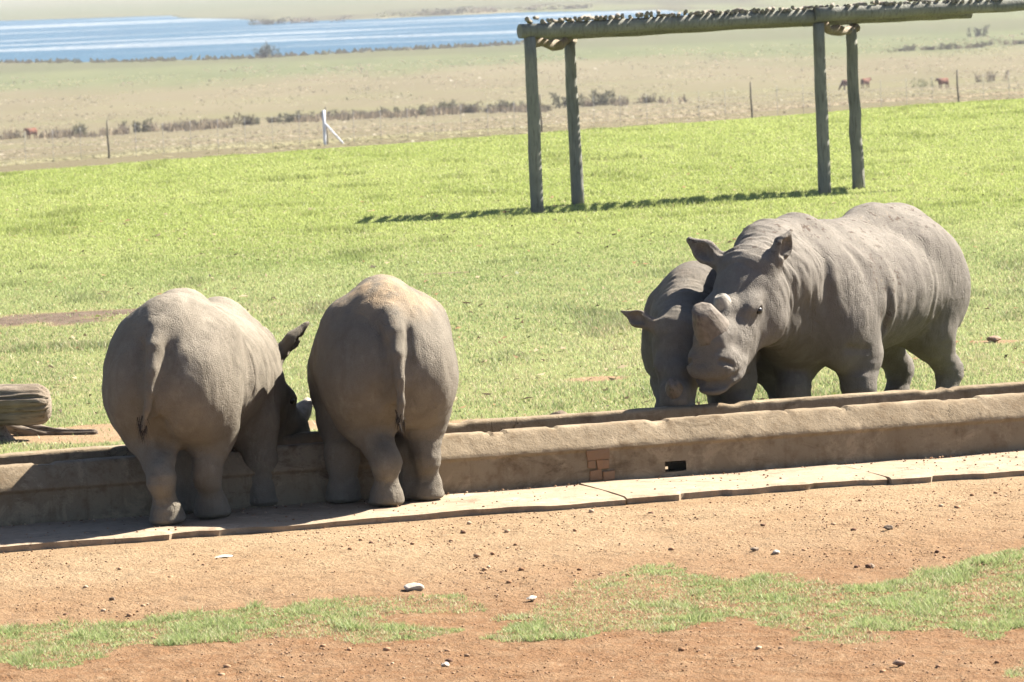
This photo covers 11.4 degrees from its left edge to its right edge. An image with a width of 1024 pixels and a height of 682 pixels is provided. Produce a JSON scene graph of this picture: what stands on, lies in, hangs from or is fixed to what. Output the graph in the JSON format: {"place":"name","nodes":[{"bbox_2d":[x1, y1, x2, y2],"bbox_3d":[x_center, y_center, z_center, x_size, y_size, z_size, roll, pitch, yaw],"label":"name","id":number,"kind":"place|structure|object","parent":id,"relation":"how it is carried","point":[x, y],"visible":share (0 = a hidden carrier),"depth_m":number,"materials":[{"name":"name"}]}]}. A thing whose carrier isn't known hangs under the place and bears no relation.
{"place":"outdoors","nodes":[
{"label":"outdoors","id":0,"kind":"place"},
{"bbox_2d":[0,10,687,61],"bbox_3d":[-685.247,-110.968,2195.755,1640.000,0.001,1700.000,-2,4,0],"label":"lake","id":1,"kind":"structure","parent":0,"point":[117,38],"depth_m":1934.36,"materials":[{"name":"liquid"}]},
{"bbox_2d":[0,94,687,139],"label":"dry grass","id":2,"kind":"structure","parent":0,"point":[190,126],"depth_m":715.31,"materials":[{"name":"brown plant"}]},
{"bbox_2d":[0,0,1023,681],"bbox_3d":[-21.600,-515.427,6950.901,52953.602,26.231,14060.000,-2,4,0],"label":"ground","id":3,"kind":"structure","parent":0,"point":[300,576],"depth_m":32.91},
{"bbox_2d":[6,130,25,137],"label":"shrub","id":4,"kind":"object","parent":3,"relation":"on","point":[17,135],"visible":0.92,"depth_m":695.52,"materials":[{"name":"green plant"}]},
{"bbox_2d":[0,384,51,440],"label":"dead log","id":5,"kind":"object","parent":3,"relation":"on","point":[25,404],"visible":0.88,"depth_m":39.01,"materials":[{"name":"brown wood"}]},
{"bbox_2d":[23,128,36,138],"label":"cow","id":6,"kind":"object","parent":3,"relation":"on","point":[29,131],"visible":1,"depth_m":687.23},
{"bbox_2d":[6,425,97,435],"bbox_3d":[-3.561,0.669,39.512,0.764,0.231,0.172,-1,5,14],"label":"fallen branch","id":7,"kind":"object","parent":3,"relation":"on","point":[35,430],"visible":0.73,"depth_m":39.47,"materials":[{"name":"wood"}]},
{"bbox_2d":[72,122,88,135],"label":"shrub","id":8,"kind":"object","parent":3,"relation":"on","point":[78,128],"visible":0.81,"depth_m":694.54,"materials":[{"name":"green plant"}]},
{"bbox_2d":[102,123,130,133],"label":"shrub","id":9,"kind":"object","parent":3,"relation":"on","point":[125,129],"visible":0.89,"depth_m":697.56,"materials":[{"name":"green plant"}]},
{"bbox_2d":[120,118,152,131],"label":"shrub","id":10,"kind":"object","parent":3,"relation":"on","point":[136,126],"visible":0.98,"depth_m":702.50,"materials":[{"name":"green plant"}]},
{"bbox_2d":[143,121,194,131],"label":"shrub","id":11,"kind":"object","parent":3,"relation":"on","point":[165,128],"visible":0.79,"depth_m":705.11,"materials":[{"name":"green plant"}]},
{"bbox_2d":[180,116,238,125],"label":"shrub","id":12,"kind":"object","parent":3,"relation":"on","point":[233,119],"visible":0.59,"depth_m":710.46,"materials":[{"name":"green plant"}]},
{"bbox_2d":[215,555,232,557],"bbox_3d":[-1.767,1.317,31.303,0.124,0.020,0.077,-3,4,-13],"label":"stone","id":13,"kind":"object","parent":3,"relation":"on","point":[222,556],"visible":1,"depth_m":31.28,"materials":[{"name":"white stone"}]},
{"bbox_2d":[225,111,256,125],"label":"shrub","id":14,"kind":"object","parent":3,"relation":"on","point":[247,121],"visible":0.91,"depth_m":716.27,"materials":[{"name":"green plant"}]},
{"bbox_2d":[253,117,260,124],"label":"shrub","id":15,"kind":"object","parent":3,"relation":"on","point":[257,120],"visible":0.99,"depth_m":720.65,"materials":[{"name":"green plant"}]},
{"bbox_2d":[0,39,523,62],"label":"shore reeds","id":16,"kind":"object","parent":3,"relation":"on","point":[340,51],"visible":0.96,"depth_m":1500.08,"materials":[{"name":"green plant"}]},
{"bbox_2d":[252,40,280,56],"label":"shrub","id":17,"kind":"object","parent":3,"relation":"on","point":[262,51],"visible":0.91,"depth_m":1480.32,"materials":[{"name":"green plant"}]},
{"bbox_2d":[248,16,290,24],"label":"shrub","id":18,"kind":"object","parent":3,"relation":"on","point":[268,21],"visible":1,"depth_m":2220.43,"materials":[{"name":"brown plant"}]},
{"bbox_2d":[265,114,285,122],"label":"shrub","id":19,"kind":"object","parent":3,"relation":"on","point":[271,120],"visible":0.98,"depth_m":726.20,"materials":[{"name":"green plant"}]},
{"bbox_2d":[277,110,302,122],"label":"shrub","id":20,"kind":"object","parent":3,"relation":"on","point":[289,117],"visible":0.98,"depth_m":721.51,"materials":[{"name":"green plant"}]},
{"bbox_2d":[253,15,353,24],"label":"shrub","id":21,"kind":"object","parent":3,"relation":"on","point":[297,19],"visible":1,"depth_m":2224.72,"materials":[{"name":"brown plant"}]},
{"bbox_2d":[309,109,336,118],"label":"shrub","id":22,"kind":"object","parent":3,"relation":"on","point":[321,112],"visible":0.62,"depth_m":729.44,"materials":[{"name":"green plant"}]},
{"bbox_2d":[322,110,343,144],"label":"corner post","id":23,"kind":"object","parent":3,"relation":"on","point":[325,125],"visible":0.75,"depth_m":237.88,"materials":[{"name":"white paint"}]},
{"bbox_2d":[327,109,351,117],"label":"shrub","id":24,"kind":"object","parent":3,"relation":"on","point":[338,114],"visible":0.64,"depth_m":730.39,"materials":[{"name":"green plant"}]},
{"bbox_2d":[375,107,389,114],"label":"shrub","id":25,"kind":"object","parent":3,"relation":"on","point":[381,110],"visible":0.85,"depth_m":727.88,"materials":[{"name":"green plant"}]},
{"bbox_2d":[376,11,433,16],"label":"shrub","id":26,"kind":"object","parent":3,"relation":"on","point":[410,13],"visible":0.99,"depth_m":2295.48,"materials":[{"name":"brown plant"}]},
{"bbox_2d":[404,583,423,590],"bbox_3d":[-0.560,1.408,29.267,0.117,0.053,0.086,-3,4,-3],"label":"stone","id":27,"kind":"object","parent":3,"relation":"on","point":[413,587],"visible":1,"depth_m":29.23,"materials":[{"name":"white stone"}]},
{"bbox_2d":[417,104,425,114],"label":"shrub","id":28,"kind":"object","parent":3,"relation":"on","point":[423,109],"visible":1,"depth_m":726.66,"materials":[{"name":"green plant"}]},
{"bbox_2d":[391,11,456,16],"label":"shrub","id":29,"kind":"object","parent":3,"relation":"on","point":[434,13],"visible":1,"depth_m":2285.23,"materials":[{"name":"brown plant"}]},
{"bbox_2d":[401,103,464,114],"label":"shrub","id":30,"kind":"object","parent":3,"relation":"on","point":[428,107],"visible":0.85,"depth_m":728.12,"materials":[{"name":"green plant"}]},
{"bbox_2d":[418,6,471,15],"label":"shrub","id":31,"kind":"object","parent":3,"relation":"on","point":[462,9],"visible":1,"depth_m":2295.24,"materials":[{"name":"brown plant"}]},
{"bbox_2d":[438,99,457,110],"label":"shrub","id":32,"kind":"object","parent":3,"relation":"on","point":[447,105],"visible":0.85,"depth_m":730.47,"materials":[{"name":"green plant"}]},
{"bbox_2d":[439,102,479,112],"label":"shrub","id":33,"kind":"object","parent":3,"relation":"on","point":[467,109],"visible":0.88,"depth_m":728.00,"materials":[{"name":"green plant"}]},
{"bbox_2d":[461,100,492,112],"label":"shrub","id":34,"kind":"object","parent":3,"relation":"on","point":[470,106],"visible":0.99,"depth_m":726.37,"materials":[{"name":"green plant"}]},
{"bbox_2d":[421,4,545,13],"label":"shrub","id":35,"kind":"object","parent":3,"relation":"on","point":[479,9],"visible":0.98,"depth_m":2304.65,"materials":[{"name":"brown plant"}]},
{"bbox_2d":[473,104,505,112],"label":"shrub","id":36,"kind":"object","parent":3,"relation":"on","point":[485,109],"visible":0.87,"depth_m":724.64,"materials":[{"name":"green plant"}]},
{"bbox_2d":[493,100,509,109],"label":"shrub","id":37,"kind":"object","parent":3,"relation":"on","point":[499,103],"visible":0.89,"depth_m":725.71,"materials":[{"name":"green plant"}]},
{"bbox_2d":[0,70,1021,161],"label":"wire fence","id":38,"kind":"object","parent":3,"relation":"on","point":[751,111],"visible":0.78,"depth_m":239.97,"materials":[{"name":"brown metal"}]},
{"bbox_2d":[0,381,1023,525],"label":"feeding trough","id":39,"kind":"object","parent":3,"relation":"on","point":[104,482],"visible":0.6,"depth_m":34.54,"materials":[{"name":"concrete"}]},
{"bbox_2d":[0,450,1023,552],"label":"concrete apron","id":40,"kind":"object","parent":3,"relation":"on","point":[15,538],"visible":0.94,"depth_m":33.49,"materials":[{"name":"grey concrete"}]},
{"bbox_2d":[102,288,312,524],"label":"rhinoceros","id":41,"kind":"object","parent":40,"relation":"on","point":[197,389],"visible":0.97,"depth_m":32.88,"materials":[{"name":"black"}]},
{"bbox_2d":[307,274,458,505],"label":"rhinoceros","id":42,"kind":"object","parent":40,"relation":"on","point":[382,373],"visible":1,"depth_m":33.29,"materials":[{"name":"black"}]},
{"bbox_2d":[0,33,1023,165],"bbox_3d":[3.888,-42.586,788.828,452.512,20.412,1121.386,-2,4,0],"label":"plain grass","id":43,"kind":"structure","parent":3,"relation":"on","point":[410,134],"depth_m":558.83,"materials":[{"name":"beige"}]},
{"bbox_2d":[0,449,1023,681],"bbox_3d":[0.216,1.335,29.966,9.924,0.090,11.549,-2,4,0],"label":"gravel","id":44,"kind":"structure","parent":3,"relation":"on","point":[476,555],"depth_m":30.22,"materials":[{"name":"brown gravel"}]},
{"bbox_2d":[501,100,523,109],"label":"shrub","id":45,"kind":"object","parent":3,"relation":"on","point":[511,104],"visible":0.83,"depth_m":725.51,"materials":[{"name":"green plant"}]},
{"bbox_2d":[492,6,557,11],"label":"shrub","id":46,"kind":"object","parent":3,"relation":"on","point":[519,8],"visible":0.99,"depth_m":2314.96,"materials":[{"name":"brown plant"}]},
{"bbox_2d":[526,595,536,600],"bbox_3d":[0.110,1.442,28.704,0.062,0.028,0.064,-3,4,-13],"label":"stone","id":47,"kind":"object","parent":3,"relation":"on","point":[532,597],"visible":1,"depth_m":28.68,"materials":[{"name":"white stone"}]},
{"bbox_2d":[541,104,552,110],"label":"shrub","id":48,"kind":"object","parent":3,"relation":"on","point":[548,106],"visible":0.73,"depth_m":714.92,"materials":[{"name":"green plant"}]},
{"bbox_2d":[517,4,593,10],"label":"shrub","id":49,"kind":"object","parent":3,"relation":"on","point":[574,6],"visible":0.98,"depth_m":2304.92,"materials":[{"name":"brown plant"}]},
{"bbox_2d":[550,410,566,414],"bbox_3d":[0.351,0.570,39.063,0.134,0.082,0.196,-4,5,-17],"label":"rock","id":50,"kind":"object","parent":3,"relation":"on","point":[560,412],"visible":0.37,"depth_m":39.03,"materials":[{"name":"brown stone"}]},
{"bbox_2d":[548,92,583,107],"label":"shrub","id":51,"kind":"object","parent":3,"relation":"on","point":[557,99],"visible":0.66,"depth_m":728.50,"materials":[{"name":"green plant"}]},
{"bbox_2d":[579,99,592,106],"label":"shrub","id":52,"kind":"object","parent":3,"relation":"on","point":[588,104],"visible":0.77,"depth_m":729.76,"materials":[{"name":"green plant"}]},
{"bbox_2d":[588,88,615,105],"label":"shrub","id":53,"kind":"object","parent":3,"relation":"on","point":[601,100],"visible":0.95,"depth_m":729.42,"materials":[{"name":"green plant"}]},
{"bbox_2d":[582,93,653,104],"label":"shrub","id":54,"kind":"object","parent":3,"relation":"on","point":[625,98],"visible":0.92,"depth_m":733.45,"materials":[{"name":"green plant"}]},
{"bbox_2d":[639,93,664,102],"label":"shrub","id":55,"kind":"object","parent":3,"relation":"on","point":[645,99],"visible":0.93,"depth_m":731.07,"materials":[{"name":"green plant"}]},
{"bbox_2d":[621,261,776,406],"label":"rhinoceros","id":56,"kind":"object","parent":3,"relation":"on","point":[663,320],"visible":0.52,"depth_m":35.92,"materials":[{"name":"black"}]},
{"bbox_2d":[750,547,758,550],"bbox_3d":[1.444,1.240,30.468,0.054,0.032,0.049,-3,4,-8],"label":"stone","id":57,"kind":"object","parent":3,"relation":"on","point":[754,548],"visible":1,"depth_m":30.45,"materials":[{"name":"beige stone"}]},
{"bbox_2d":[517,0,1023,212],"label":"pergola","id":58,"kind":"object","parent":3,"relation":"on","point":[561,34],"visible":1,"depth_m":71.02,"materials":[{"name":"brown wood"}]},
{"bbox_2d":[686,202,970,398],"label":"rhinoceros","id":59,"kind":"object","parent":3,"relation":"on","point":[856,298],"visible":0.96,"depth_m":36.69,"materials":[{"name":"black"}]},
{"bbox_2d":[838,80,846,89],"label":"cow","id":60,"kind":"object","parent":3,"relation":"on","point":[843,83],"visible":0.5,"depth_m":751.14},
{"bbox_2d":[860,77,871,87],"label":"cow","id":61,"kind":"object","parent":3,"relation":"on","point":[866,80],"visible":0.98,"depth_m":758.12},
{"bbox_2d":[884,525,892,529],"bbox_3d":[2.295,1.136,31.223,0.058,0.033,0.058,-5,5,-34],"label":"stone","id":62,"kind":"object","parent":3,"relation":"on","point":[887,527],"visible":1,"depth_m":31.20,"materials":[{"name":"beige stone"}]},
{"bbox_2d":[884,48,906,51],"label":"shrub","id":63,"kind":"object","parent":3,"relation":"on","point":[899,50],"visible":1,"depth_m":1101.58,"materials":[{"name":"green plant"}]},
{"bbox_2d":[892,660,905,665],"bbox_3d":[1.929,1.603,25.513,0.069,0.033,0.058,-1,5,23],"label":"stone","id":64,"kind":"object","parent":3,"relation":"on","point":[899,662],"visible":1,"depth_m":25.49,"materials":[{"name":"brown stone"}]},
{"bbox_2d":[903,44,917,50],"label":"shrub","id":65,"kind":"object","parent":3,"relation":"on","point":[909,48],"visible":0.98,"depth_m":1104.65,"materials":[{"name":"green plant"}]},
{"bbox_2d":[911,78,933,87],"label":"shrub","id":66,"kind":"object","parent":3,"relation":"on","point":[922,82],"visible":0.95,"depth_m":746.60,"materials":[{"name":"green plant"}]},
{"bbox_2d":[924,45,943,49],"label":"shrub","id":67,"kind":"object","parent":3,"relation":"on","point":[927,48],"visible":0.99,"depth_m":1103.59,"materials":[{"name":"green plant"}]},
{"bbox_2d":[935,78,948,88],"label":"cow","id":68,"kind":"object","parent":3,"relation":"on","point":[941,81],"visible":0.99,"depth_m":717.16},
{"bbox_2d":[937,42,956,49],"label":"shrub","id":69,"kind":"object","parent":3,"relation":"on","point":[947,46],"visible":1,"depth_m":1099.61,"materials":[{"name":"green plant"}]},
{"bbox_2d":[950,44,972,48],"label":"shrub","id":70,"kind":"object","parent":3,"relation":"on","point":[959,46],"visible":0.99,"depth_m":1101.65,"materials":[{"name":"green plant"}]},
{"bbox_2d":[956,42,984,47],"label":"shrub","id":71,"kind":"object","parent":3,"relation":"on","point":[976,46],"visible":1,"depth_m":1102.35,"materials":[{"name":"green plant"}]},
{"bbox_2d":[966,25,989,36],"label":"shrub","id":72,"kind":"object","parent":3,"relation":"on","point":[978,33],"visible":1,"depth_m":1308.08,"materials":[{"name":"green plant"}]},
{"bbox_2d":[975,40,993,46],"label":"shrub","id":73,"kind":"object","parent":3,"relation":"on","point":[990,42],"visible":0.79,"depth_m":1118.65,"materials":[{"name":"green plant"}]},
{"bbox_2d":[973,69,1008,81],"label":"shrub","id":74,"kind":"object","parent":3,"relation":"on","point":[991,77],"visible":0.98,"depth_m":765.21,"materials":[{"name":"green plant"}]},
{"bbox_2d":[986,335,1001,342],"bbox_3d":[4.205,-0.014,44.674,0.108,0.069,0.178,-5,5,-29],"label":"rock","id":75,"kind":"object","parent":3,"relation":"on","point":[994,338],"visible":1,"depth_m":44.63,"materials":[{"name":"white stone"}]},
{"bbox_2d":[992,39,1016,44],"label":"shrub","id":76,"kind":"object","parent":3,"relation":"on","point":[1005,42],"visible":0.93,"depth_m":1129.65,"materials":[{"name":"green plant"}]},
{"bbox_2d":[1012,39,1023,43],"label":"shrub","id":77,"kind":"object","parent":3,"relation":"on","point":[1020,42],"visible":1,"depth_m":1133.65,"materials":[{"name":"green plant"}]},
{"bbox_2d":[0,98,1023,453],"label":"lawn grass","id":78,"kind":"structure","parent":0,"point":[716,132],"depth_m":67.77,"materials":[{"name":"green plant"}]},
{"bbox_2d":[0,546,1023,678],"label":"foreground grass","id":79,"kind":"structure","parent":0,"point":[537,628],"depth_m":28.00,"materials":[{"name":"green plant"}]}
]}

